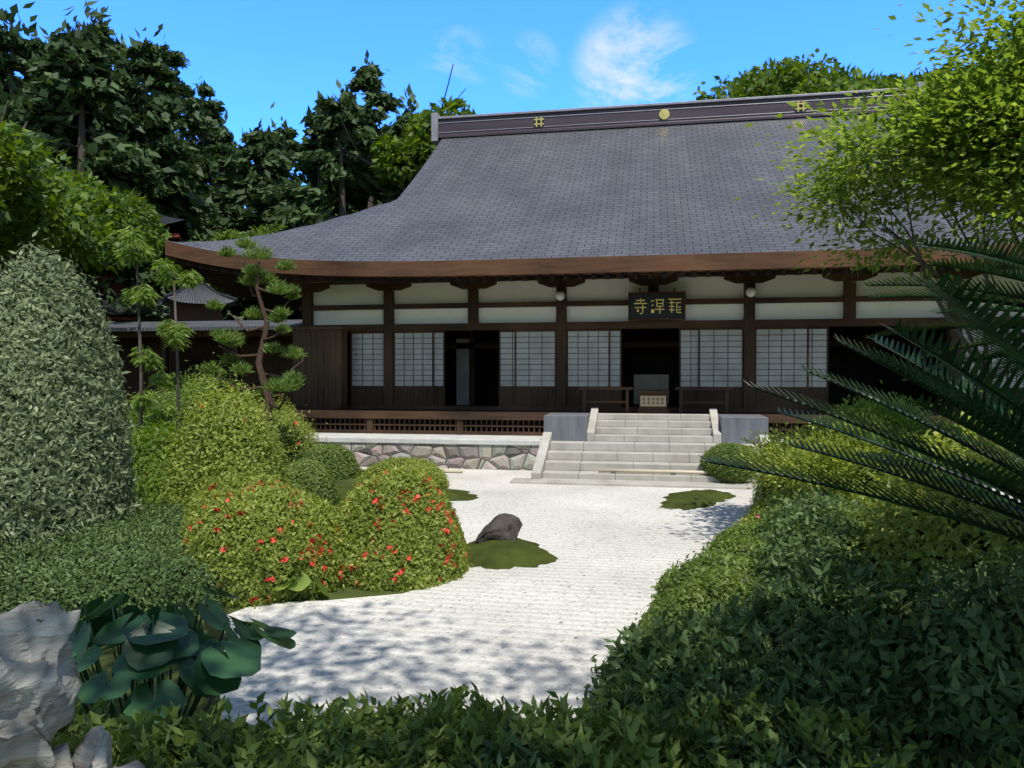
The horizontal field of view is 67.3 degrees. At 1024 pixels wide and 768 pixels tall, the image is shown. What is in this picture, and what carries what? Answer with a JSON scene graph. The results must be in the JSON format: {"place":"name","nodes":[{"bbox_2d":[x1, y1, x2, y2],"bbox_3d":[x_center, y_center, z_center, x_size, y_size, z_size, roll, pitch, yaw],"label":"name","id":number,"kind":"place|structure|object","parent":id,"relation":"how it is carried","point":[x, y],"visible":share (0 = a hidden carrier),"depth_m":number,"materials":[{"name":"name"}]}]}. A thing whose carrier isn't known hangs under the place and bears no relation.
{"place":"outdoors","nodes":[
{"label":"outdoors","id":0,"kind":"place"},
{"bbox_2d":[75,419,466,729],"bbox_3d":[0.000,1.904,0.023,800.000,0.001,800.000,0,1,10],"label":"ground sheet","id":1,"kind":"object","parent":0,"point":[107,660],"depth_m":5.07,"materials":[{"name":"plant"}]},
{"bbox_2d":[0,600,81,767],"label":"rock","id":2,"kind":"object","parent":1,"relation":"on","point":[40,684],"visible":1,"depth_m":2.13,"materials":[{"name":"stone"}]},
{"bbox_2d":[0,96,131,274],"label":"broadleaf leaves","id":3,"kind":"object","parent":1,"relation":"on","point":[31,202],"depth_m":19.28,"materials":[{"name":"plant"}]},
{"bbox_2d":[0,2,140,289],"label":"tree","id":4,"kind":"object","parent":1,"relation":"on","point":[9,38],"depth_m":33.17,"materials":[{"name":"plant"}]},
{"bbox_2d":[0,231,146,561],"bbox_3d":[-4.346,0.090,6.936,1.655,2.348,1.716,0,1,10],"label":"sage sprig stems","id":5,"kind":"object","parent":1,"relation":"on","point":[67,429],"visible":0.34,"depth_m":6.53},
{"bbox_2d":[0,162,171,277],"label":"broadleaf leaves","id":6,"kind":"object","parent":1,"relation":"on","point":[112,214],"depth_m":24.78,"materials":[{"name":"plant"}]},
{"bbox_2d":[36,725,144,767],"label":"white rock","id":7,"kind":"object","parent":1,"relation":"on","point":[93,749],"visible":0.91,"depth_m":2.20,"materials":[{"name":"stone"}]},
{"bbox_2d":[54,709,149,766],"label":"hedge leaves","id":8,"kind":"object","parent":1,"relation":"on","point":[74,725],"visible":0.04,"depth_m":2.69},
{"bbox_2d":[51,694,145,766],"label":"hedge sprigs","id":9,"kind":"object","parent":8,"relation":"on","point":[96,718],"visible":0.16,"depth_m":2.68,"materials":[{"name":"green plant"}]},
{"bbox_2d":[0,1,245,321],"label":"tree","id":10,"kind":"object","parent":1,"relation":"on","point":[89,48],"depth_m":32.25,"materials":[{"name":"plant"}]},
{"bbox_2d":[0,496,249,621],"bbox_3d":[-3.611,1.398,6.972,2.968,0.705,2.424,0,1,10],"label":"dark shrub stems","id":11,"kind":"object","parent":1,"relation":"on","point":[103,553],"visible":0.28,"depth_m":6.13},
{"bbox_2d":[72,1,191,230],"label":"tree","id":12,"kind":"object","parent":1,"relation":"on","point":[116,46],"depth_m":37.99,"materials":[{"name":"plant"}]},
{"bbox_2d":[69,718,239,767],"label":"hedge leaves","id":13,"kind":"object","parent":1,"relation":"on","point":[165,750],"visible":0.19,"depth_m":2.63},
{"bbox_2d":[51,701,292,767],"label":"hedge sprigs","id":14,"kind":"object","parent":13,"relation":"on","point":[122,739],"visible":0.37,"depth_m":2.65,"materials":[{"name":"green plant"}]},
{"bbox_2d":[113,225,203,440],"bbox_3d":[-5.064,-0.163,10.865,0.994,3.861,1.882,0,1,10],"label":"slender tree","id":15,"kind":"object","parent":1,"relation":"on","point":[169,329],"depth_m":10.53,"materials":[{"name":"plant"}]},
{"bbox_2d":[64,27,258,321],"bbox_3d":[-16.992,-7.695,35.978,11.644,18.318,12.901,0,1,10],"label":"tree","id":16,"kind":"object","parent":1,"relation":"on","point":[163,149],"depth_m":35.30,"materials":[{"name":"plant"}]},
{"bbox_2d":[128,408,194,508],"bbox_3d":[-4.327,1.115,9.219,2.306,1.690,2.449,0,1,10],"label":"shrub","id":17,"kind":"object","parent":1,"relation":"on","point":[140,447],"depth_m":8.80,"materials":[{"name":"plant"}]},
{"bbox_2d":[75,589,248,734],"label":"plant stems","id":18,"kind":"object","parent":1,"relation":"on","point":[112,710],"visible":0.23,"depth_m":3.60,"materials":[{"name":"plant"}]},
{"bbox_2d":[69,586,296,723],"bbox_3d":[-1.679,1.187,3.600,1.296,0.390,1.262,0,1,10],"label":"large-leaved plant","id":19,"kind":"object","parent":1,"relation":"on","point":[207,669],"visible":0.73,"depth_m":3.31,"materials":[{"name":"green plant"}]},
{"bbox_2d":[139,23,237,307],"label":"tree","id":20,"kind":"object","parent":1,"relation":"on","point":[192,119],"depth_m":43.41,"materials":[{"name":"plant"}]},
{"bbox_2d":[170,303,221,403],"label":"pavilion body","id":21,"kind":"structure","parent":1,"relation":"on","point":[199,350],"depth_m":25.28,"materials":[{"name":"brown wood"}]},
{"bbox_2d":[108,331,292,418],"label":"wall","id":22,"kind":"structure","parent":1,"relation":"on","point":[274,363],"depth_m":25.45,"materials":[{"name":"wood"}]},
{"bbox_2d":[99,320,301,332],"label":"roof","id":23,"kind":"structure","parent":22,"relation":"on","point":[132,327],"depth_m":23.20,"materials":[{"name":"tile"}]},
{"bbox_2d":[177,77,235,237],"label":"tree","id":24,"kind":"object","parent":1,"relation":"on","point":[213,109],"depth_m":58.92,"materials":[{"name":"plant"}]},
{"bbox_2d":[131,352,287,435],"bbox_3d":[-6.118,0.658,15.296,3.563,2.611,3.295,0,1,10],"label":"shrub","id":25,"kind":"object","parent":1,"relation":"on","point":[186,393],"depth_m":14.70,"materials":[{"name":"plant"}]},
{"bbox_2d":[135,709,287,767],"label":"hedge leaves","id":26,"kind":"object","parent":1,"relation":"on","point":[250,727],"depth_m":2.71,"materials":[{"name":"plant"}]},
{"bbox_2d":[122,691,338,767],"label":"hedge sprigs","id":27,"kind":"object","parent":26,"relation":"on","point":[244,754],"visible":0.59,"depth_m":2.66,"materials":[{"name":"green plant"}]},
{"bbox_2d":[190,110,242,234],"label":"tree","id":28,"kind":"object","parent":1,"relation":"on","point":[220,147],"depth_m":51.56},
{"bbox_2d":[148,220,286,319],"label":"broadleaf leaves","id":29,"kind":"object","parent":1,"relation":"on","point":[234,234],"depth_m":32.68,"materials":[{"name":"plant"}]},
{"bbox_2d":[204,118,290,320],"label":"tree","id":30,"kind":"object","parent":1,"relation":"on","point":[237,176],"depth_m":40.46,"materials":[{"name":"plant"}]},
{"bbox_2d":[198,236,306,435],"bbox_3d":[-4.402,-0.430,13.199,2.276,4.390,1.872,0,1,10],"label":"pine","id":31,"kind":"object","parent":1,"relation":"on","point":[290,382],"depth_m":13.27,"materials":[{"name":"plant"}]},
{"bbox_2d":[178,470,348,609],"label":"azalea leaves","id":32,"kind":"object","parent":1,"relation":"on","point":[275,495],"visible":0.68,"depth_m":6.53,"materials":[{"name":"plant"}]},
{"bbox_2d":[251,394,327,465],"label":"shrub leaves","id":33,"kind":"object","parent":1,"relation":"on","point":[291,416],"depth_m":15.43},
{"bbox_2d":[240,90,346,319],"bbox_3d":[-10.178,-7.023,40.793,8.592,16.857,9.761,0,1,10],"label":"tree","id":34,"kind":"object","parent":1,"relation":"on","point":[317,139],"depth_m":39.96,"materials":[{"name":"plant"}]},
{"bbox_2d":[284,458,341,505],"bbox_3d":[-3.049,1.487,11.269,1.112,0.851,1.127,0,1,10],"label":"ball shrub","id":35,"kind":"object","parent":1,"relation":"on","point":[310,464],"depth_m":11.05,"materials":[{"name":"plant"}]},
{"bbox_2d":[240,78,388,319],"bbox_3d":[-9.072,-6.895,39.187,12.765,16.640,9.510,0,1,10],"label":"tree","id":36,"kind":"object","parent":1,"relation":"on","point":[300,206],"depth_m":38.19,"materials":[{"name":"plant"}]},
{"bbox_2d":[258,703,442,767],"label":"hedge leaves","id":37,"kind":"object","parent":1,"relation":"on","point":[320,749],"depth_m":2.83,"materials":[{"name":"plant"}]},
{"bbox_2d":[332,50,405,212],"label":"tree","id":38,"kind":"object","parent":1,"relation":"on","point":[365,78],"depth_m":44.43,"materials":[{"name":"plant"}]},
{"bbox_2d":[371,83,420,203],"bbox_3d":[-5.428,-7.240,41.160,8.574,17.281,8.956,1,1,54],"label":"tree","id":39,"kind":"object","parent":1,"relation":"on","point":[393,193],"depth_m":39.69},
{"bbox_2d":[327,463,472,592],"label":"azalea leaves","id":40,"kind":"object","parent":1,"relation":"on","point":[369,578],"visible":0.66,"depth_m":6.98,"materials":[{"name":"plant"}]},
{"bbox_2d":[352,456,450,488],"bbox_3d":[-1.832,1.532,12.814,1.690,0.723,1.350,0,1,10],"label":"bush","id":41,"kind":"object","parent":1,"relation":"on","point":[415,463],"depth_m":12.62,"materials":[{"name":"plant"}]},
{"bbox_2d":[363,699,509,767],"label":"hedge leaves","id":42,"kind":"object","parent":1,"relation":"on","point":[438,758],"depth_m":2.93,"materials":[{"name":"plant"}]},
{"bbox_2d":[315,681,541,767],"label":"hedge sprigs","id":43,"kind":"object","parent":42,"relation":"on","point":[453,698],"visible":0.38,"depth_m":3.07,"materials":[{"name":"green plant"}]},
{"bbox_2d":[220,467,755,730],"bbox_3d":[0.300,1.781,9.414,11.200,0.001,11.818,0,1,10],"label":"gravel court","id":44,"kind":"object","parent":1,"relation":"on","point":[513,635],"visible":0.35,"depth_m":6.11,"materials":[{"name":"gravel"}]},
{"bbox_2d":[134,364,299,512],"bbox_3d":[-3.462,0.880,9.206,2.227,2.237,2.317,0,1,10],"label":"bush","id":45,"kind":"object","parent":44,"relation":"on","point":[271,462],"depth_m":8.79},
{"bbox_2d":[292,442,361,479],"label":"ball shrub","id":46,"kind":"object","parent":44,"relation":"on","point":[343,450],"depth_m":14.10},
{"bbox_2d":[466,538,557,569],"bbox_3d":[-0.070,1.727,8.148,1.178,0.148,1.366,0,1,10],"label":"moss island","id":47,"kind":"object","parent":44,"relation":"on","point":[500,554],"visible":0.79,"depth_m":7.78,"materials":[{"name":"plant"}]},
{"bbox_2d":[474,513,521,543],"bbox_3d":[-0.153,1.609,8.332,0.533,0.402,0.375,0,1,-14],"label":"rock","id":48,"kind":"object","parent":47,"relation":"on","point":[503,526],"visible":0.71,"depth_m":8.23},
{"bbox_2d":[510,413,758,489],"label":"stone stairs","id":49,"kind":"structure","parent":44,"relation":"on","point":[691,434],"depth_m":14.29,"materials":[{"name":"stone"}]},
{"bbox_2d":[531,407,769,478],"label":"hondo step cheeks","id":50,"kind":"object","parent":49,"relation":"attached to","point":[538,469],"visible":0.63,"depth_m":14.73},
{"bbox_2d":[544,413,767,443],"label":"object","id":51,"kind":"structure","parent":49,"relation":"attached to","point":[734,428],"depth_m":14.99,"materials":[{"name":"stone"}]},
{"bbox_2d":[700,442,762,483],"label":"ball shrub","id":52,"kind":"object","parent":44,"relation":"on","point":[717,448],"depth_m":13.09,"materials":[{"name":"plant"}]},
{"bbox_2d":[462,718,618,767],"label":"hedge leaves","id":53,"kind":"object","parent":1,"relation":"on","point":[500,761],"visible":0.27,"depth_m":2.72,"materials":[{"name":"plant"}]},
{"bbox_2d":[232,687,457,767],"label":"hedge sprigs","id":54,"kind":"object","parent":53,"relation":"on","point":[286,721],"visible":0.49,"depth_m":2.91,"materials":[{"name":"green plant"}]},
{"bbox_2d":[422,695,660,767],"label":"hedge sprigs","id":55,"kind":"object","parent":53,"relation":"on","point":[477,740],"visible":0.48,"depth_m":2.78,"materials":[{"name":"green plant"}]},
{"bbox_2d":[509,697,714,767],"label":"hedge leaves","id":56,"kind":"object","parent":1,"relation":"on","point":[605,740],"visible":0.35,"depth_m":2.83,"materials":[{"name":"plant"}]},
{"bbox_2d":[494,691,731,767],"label":"hedge sprigs","id":57,"kind":"object","parent":56,"relation":"on","point":[656,739],"visible":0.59,"depth_m":2.79,"materials":[{"name":"green plant"}]},
{"bbox_2d":[310,442,1018,470],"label":"stone foundation wall","id":58,"kind":"structure","parent":1,"relation":"on","point":[485,457],"depth_m":15.48,"materials":[{"name":"stone"}]},
{"bbox_2d":[305,433,988,449],"bbox_3d":[4.080,1.078,22.244,18.660,0.100,15.260,0,1,10],"label":"stone ledge","id":59,"kind":"object","parent":58,"relation":"on","point":[439,439],"visible":0.02,"depth_m":15.74,"materials":[{"name":"stone"}]},
{"bbox_2d":[170,112,1023,260],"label":"roof","id":60,"kind":"structure","parent":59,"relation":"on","point":[664,190],"depth_m":17.77,"materials":[{"name":"tile"}]},
{"bbox_2d":[351,331,383,404],"bbox_3d":[-3.352,-0.364,17.906,0.840,1.710,0.034,0,1,10],"label":"shoji door","id":61,"kind":"structure","parent":60,"relation":"attached to","point":[367,395],"depth_m":17.91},
{"bbox_2d":[352,333,383,385],"bbox_3d":[-3.352,-0.566,17.905,0.770,1.215,0.004,0,1,10],"label":"shoji screen","id":62,"kind":"object","parent":61,"relation":"in","point":[372,346],"visible":1,"depth_m":17.90,"materials":[{"name":"paper"}]},
{"bbox_2d":[393,331,433,405],"bbox_3d":[-2.259,-0.361,17.660,0.960,1.710,0.034,0,1,10],"label":"shoji door","id":63,"kind":"structure","parent":60,"relation":"attached to","point":[413,395],"depth_m":17.65,"materials":[{"name":"wood"}]},
{"bbox_2d":[395,333,431,385],"bbox_3d":[-2.258,-0.563,17.658,0.890,1.215,0.004,0,1,10],"label":"shoji screen","id":64,"kind":"object","parent":63,"relation":"in","point":[405,351],"visible":1,"depth_m":17.66,"materials":[{"name":"paper"}]},
{"bbox_2d":[515,329,555,406],"bbox_3d":[0.525,-0.354,17.149,0.940,1.710,0.034,0,1,10],"label":"shoji door","id":65,"kind":"structure","parent":60,"relation":"attached to","point":[542,396],"depth_m":17.14,"materials":[{"name":"wood"}]},
{"bbox_2d":[516,332,554,385],"bbox_3d":[0.525,-0.557,17.148,0.870,1.215,0.004,0,1,10],"label":"shoji screen","id":66,"kind":"object","parent":65,"relation":"in","point":[521,347],"visible":1,"depth_m":17.15,"materials":[{"name":"paper"}]},
{"bbox_2d":[456,339,668,404],"bbox_3d":[1.334,-0.308,19.859,5.536,1.670,0.357,0,1,-6],"label":"interior panel","id":67,"kind":"object","parent":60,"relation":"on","point":[651,382],"visible":0.79,"depth_m":19.46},
{"bbox_2d":[566,329,609,406],"bbox_3d":[1.676,-0.352,16.938,0.960,1.710,0.034,0,1,10],"label":"shoji door","id":68,"kind":"structure","parent":60,"relation":"attached to","point":[574,396],"depth_m":16.93,"materials":[{"name":"wood"}]},
{"bbox_2d":[568,331,607,385],"bbox_3d":[1.676,-0.554,16.936,0.890,1.215,0.004,0,1,10],"label":"shoji screen","id":69,"kind":"object","parent":68,"relation":"in","point":[595,357],"visible":1,"depth_m":16.94,"materials":[{"name":"paper"}]},
{"bbox_2d":[174,258,1011,311],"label":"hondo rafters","id":70,"kind":"object","parent":60,"relation":"attached to","point":[225,279],"visible":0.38,"depth_m":15.63,"materials":[{"name":"wood"}]},
{"bbox_2d":[165,240,1022,277],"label":"roof eave","id":71,"kind":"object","parent":60,"relation":"attached to","point":[754,261],"depth_m":14.86,"materials":[{"name":"wood"}]},
{"bbox_2d":[698,327,743,407],"bbox_3d":[4.459,-0.346,16.427,0.940,1.710,0.034,0,1,10],"label":"shoji door","id":72,"kind":"structure","parent":60,"relation":"attached to","point":[736,397],"depth_m":16.42,"materials":[{"name":"wood"}]},
{"bbox_2d":[700,330,741,386],"bbox_3d":[4.459,-0.548,16.425,0.870,1.215,0.004,0,1,10],"label":"shoji screen","id":73,"kind":"object","parent":72,"relation":"in","point":[728,344],"visible":1,"depth_m":16.42,"materials":[{"name":"paper"}]},
{"bbox_2d":[755,327,808,408],"bbox_3d":[5.674,-0.343,16.204,1.090,1.710,0.034,0,1,10],"label":"shoji door","id":74,"kind":"structure","parent":60,"relation":"attached to","point":[764,400],"depth_m":16.19,"materials":[{"name":"wood"}]},
{"bbox_2d":[756,329,806,386],"bbox_3d":[5.674,-0.545,16.203,1.020,1.215,0.004,0,1,10],"label":"shoji screen","id":75,"kind":"object","parent":74,"relation":"in","point":[768,337],"visible":0.86,"depth_m":16.20,"materials":[{"name":"paper"}]},
{"bbox_2d":[281,409,1018,424],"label":"veranda floor","id":76,"kind":"structure","parent":59,"relation":"on","point":[460,414],"depth_m":16.63,"materials":[{"name":"brown wood"}]},
{"bbox_2d":[302,278,961,413],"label":"wooden pillars","id":77,"kind":"structure","parent":76,"relation":"on","point":[849,303],"depth_m":16.96,"materials":[{"name":"wood"}]},
{"bbox_2d":[293,270,981,292],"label":"eave brackets","id":78,"kind":"object","parent":77,"relation":"on","point":[742,279],"visible":0.79,"depth_m":16.61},
{"bbox_2d":[292,268,1023,413],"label":"horizontal beams","id":79,"kind":"structure","parent":77,"relation":"attached to","point":[862,322],"depth_m":16.78,"materials":[{"name":"wood"}]},
{"bbox_2d":[630,293,683,318],"bbox_3d":[3.088,-1.661,16.419,1.140,0.520,0.050,0,1,10],"label":"temple sign","id":80,"kind":"object","parent":79,"relation":"attached to","point":[647,313],"visible":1,"depth_m":16.40,"materials":[{"name":"brown wood"}]},
{"bbox_2d":[624,569,755,644],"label":"shrub leaves","id":81,"kind":"object","parent":1,"relation":"on","point":[700,590],"depth_m":4.81,"materials":[{"name":"plant"}]},
{"bbox_2d":[650,545,759,601],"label":"shrub leaves","id":82,"kind":"object","parent":1,"relation":"on","point":[667,580],"depth_m":5.73,"materials":[{"name":"plant"}]},
{"bbox_2d":[660,708,763,767],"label":"hedge leaves","id":83,"kind":"object","parent":1,"relation":"on","point":[691,747],"depth_m":2.93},
{"bbox_2d":[630,693,797,767],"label":"hedge sprigs","id":84,"kind":"object","parent":83,"relation":"on","point":[685,722],"visible":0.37,"depth_m":2.95,"materials":[{"name":"green plant"}]},
{"bbox_2d":[604,575,901,733],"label":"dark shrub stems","id":85,"kind":"object","parent":1,"relation":"on","point":[774,654],"visible":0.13,"depth_m":3.33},
{"bbox_2d":[575,557,962,767],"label":"shrub","id":86,"kind":"object","parent":85,"relation":"on","point":[825,642],"depth_m":3.36,"materials":[{"name":"plant"}]},
{"bbox_2d":[690,48,904,100],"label":"broadleaf leaves","id":87,"kind":"object","parent":1,"relation":"on","point":[787,76],"depth_m":44.91,"materials":[{"name":"plant"}]},
{"bbox_2d":[681,698,922,767],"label":"hedge leaves","id":88,"kind":"object","parent":1,"relation":"on","point":[777,741],"depth_m":2.76,"materials":[{"name":"plant"}]},
{"bbox_2d":[677,678,957,767],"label":"hedge sprigs","id":89,"kind":"object","parent":88,"relation":"on","point":[821,718],"visible":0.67,"depth_m":2.78,"materials":[{"name":"green plant"}]},
{"bbox_2d":[724,400,921,503],"bbox_3d":[3.262,0.989,8.085,1.979,1.649,2.486,0,1,10],"label":"open shrub","id":90,"kind":"object","parent":1,"relation":"on","point":[785,452],"depth_m":7.68,"materials":[{"name":"plant"}]},
{"bbox_2d":[753,514,909,587],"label":"shrub leaves","id":91,"kind":"object","parent":1,"relation":"on","point":[847,560],"depth_m":4.94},
{"bbox_2d":[699,270,1023,538],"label":"cycad leaflets","id":92,"kind":"object","parent":1,"relation":"on","point":[977,404],"visible":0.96,"depth_m":2.42,"materials":[{"name":"plant"}]},
{"bbox_2d":[820,380,1015,461],"bbox_3d":[5.028,0.866,9.648,2.394,1.853,2.529,0,1,10],"label":"open shrub","id":93,"kind":"object","parent":1,"relation":"on","point":[881,411],"visible":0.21,"depth_m":9.27,"materials":[{"name":"plant"}]},
{"bbox_2d":[839,390,1023,588],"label":"bright shrub","id":94,"kind":"object","parent":1,"relation":"on","point":[893,516],"depth_m":4.49,"materials":[{"name":"plant"}]},
{"bbox_2d":[862,237,1023,385],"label":"tall cycad leaflets","id":95,"kind":"object","parent":1,"relation":"on","point":[1005,272],"visible":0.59,"depth_m":3.52,"materials":[{"name":"plant"}]},
{"bbox_2d":[867,527,1023,767],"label":"shrub","id":96,"kind":"object","parent":1,"relation":"on","point":[983,596],"depth_m":3.00,"materials":[{"name":"plant"}]},
{"bbox_2d":[290,326,349,409],"bbox_3d":[-4.426,-0.362,17.758,1.280,1.890,0.460,0,1,10],"label":"hondo shutter box","id":97,"kind":"object","parent":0,"point":[322,367],"visible":0.94,"depth_m":17.58,"materials":[{"name":"wood"}]},
{"bbox_2d":[337,64,476,191],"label":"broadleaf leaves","id":98,"kind":"object","parent":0,"point":[418,145],"depth_m":37.46,"materials":[{"name":"plant"}]},
{"bbox_2d":[0,0,1023,211],"label":"sky","id":99,"kind":"structure","parent":0,"point":[507,55],"materials":[{"name":"blue"}]},
{"bbox_2d":[347,326,945,412],"bbox_3d":[4.161,-0.677,22.665,16.000,3.400,11.900,0,1,10],"label":"hondo interior shell","id":100,"kind":"object","parent":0,"point":[847,363],"visible":0.15,"depth_m":19.46},
{"bbox_2d":[299,418,1002,436],"bbox_3d":[3.028,0.898,16.512,16.400,0.400,0.650,0,1,10],"label":"dark hondo underfloor","id":101,"kind":"object","parent":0,"point":[473,423],"depth_m":17.00,"materials":[{"name":"wood"}]},
{"bbox_2d":[301,418,1008,441],"bbox_3d":[2.919,0.941,15.917,16.540,0.330,0.140,0,1,10],"label":"veranda lattice","id":102,"kind":"object","parent":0,"point":[371,424],"visible":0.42,"depth_m":16.73,"materials":[{"name":"wood"}]},
{"bbox_2d":[313,270,1023,324],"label":"upper wall","id":103,"kind":"structure","parent":0,"point":[817,285],"depth_m":16.88,"materials":[{"name":"paint"}]},
{"bbox_2d":[431,82,925,146],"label":"roof ridge","id":104,"kind":"structure","parent":0,"point":[676,114],"depth_m":22.33,"materials":[{"name":"tile"}]},
{"bbox_2d":[445,331,917,405],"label":"hondo posts","id":105,"kind":"object","parent":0,"point":[473,345],"visible":0.26,"depth_m":18.71,"materials":[{"name":"wood"}]},
{"bbox_2d":[681,330,697,386],"bbox_3d":[3.956,-0.550,16.564,0.630,1.215,0.004,0,1,10],"label":"shoji screen","id":106,"kind":"object","parent":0,"point":[689,349],"visible":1,"depth_m":16.59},
{"bbox_2d":[659,489,735,509],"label":"moss island","id":107,"kind":"structure","parent":0,"point":[690,500],"depth_m":11.44,"materials":[{"name":"plant"}]},
{"bbox_2d":[748,486,880,579],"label":"shrub leaves","id":108,"kind":"object","parent":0,"point":[791,530],"depth_m":5.42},
{"bbox_2d":[755,497,865,574],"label":"shrub sprigs","id":109,"kind":"object","parent":108,"relation":"attached to","point":[803,516],"visible":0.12,"depth_m":5.46,"materials":[{"name":"green plant"}]},
{"bbox_2d":[708,286,1023,541],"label":"cycad rachis","id":110,"kind":"object","parent":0,"point":[984,478],"visible":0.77,"depth_m":2.67,"materials":[{"name":"plant"}]},
{"bbox_2d":[734,0,1023,467],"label":"dogwood","id":111,"kind":"object","parent":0,"point":[978,115],"depth_m":7.15,"materials":[{"name":"plant"}]},
{"bbox_2d":[870,245,1023,386],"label":"tall cycad rachis","id":112,"kind":"object","parent":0,"point":[1001,294],"visible":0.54,"depth_m":3.79,"materials":[{"name":"plant"}]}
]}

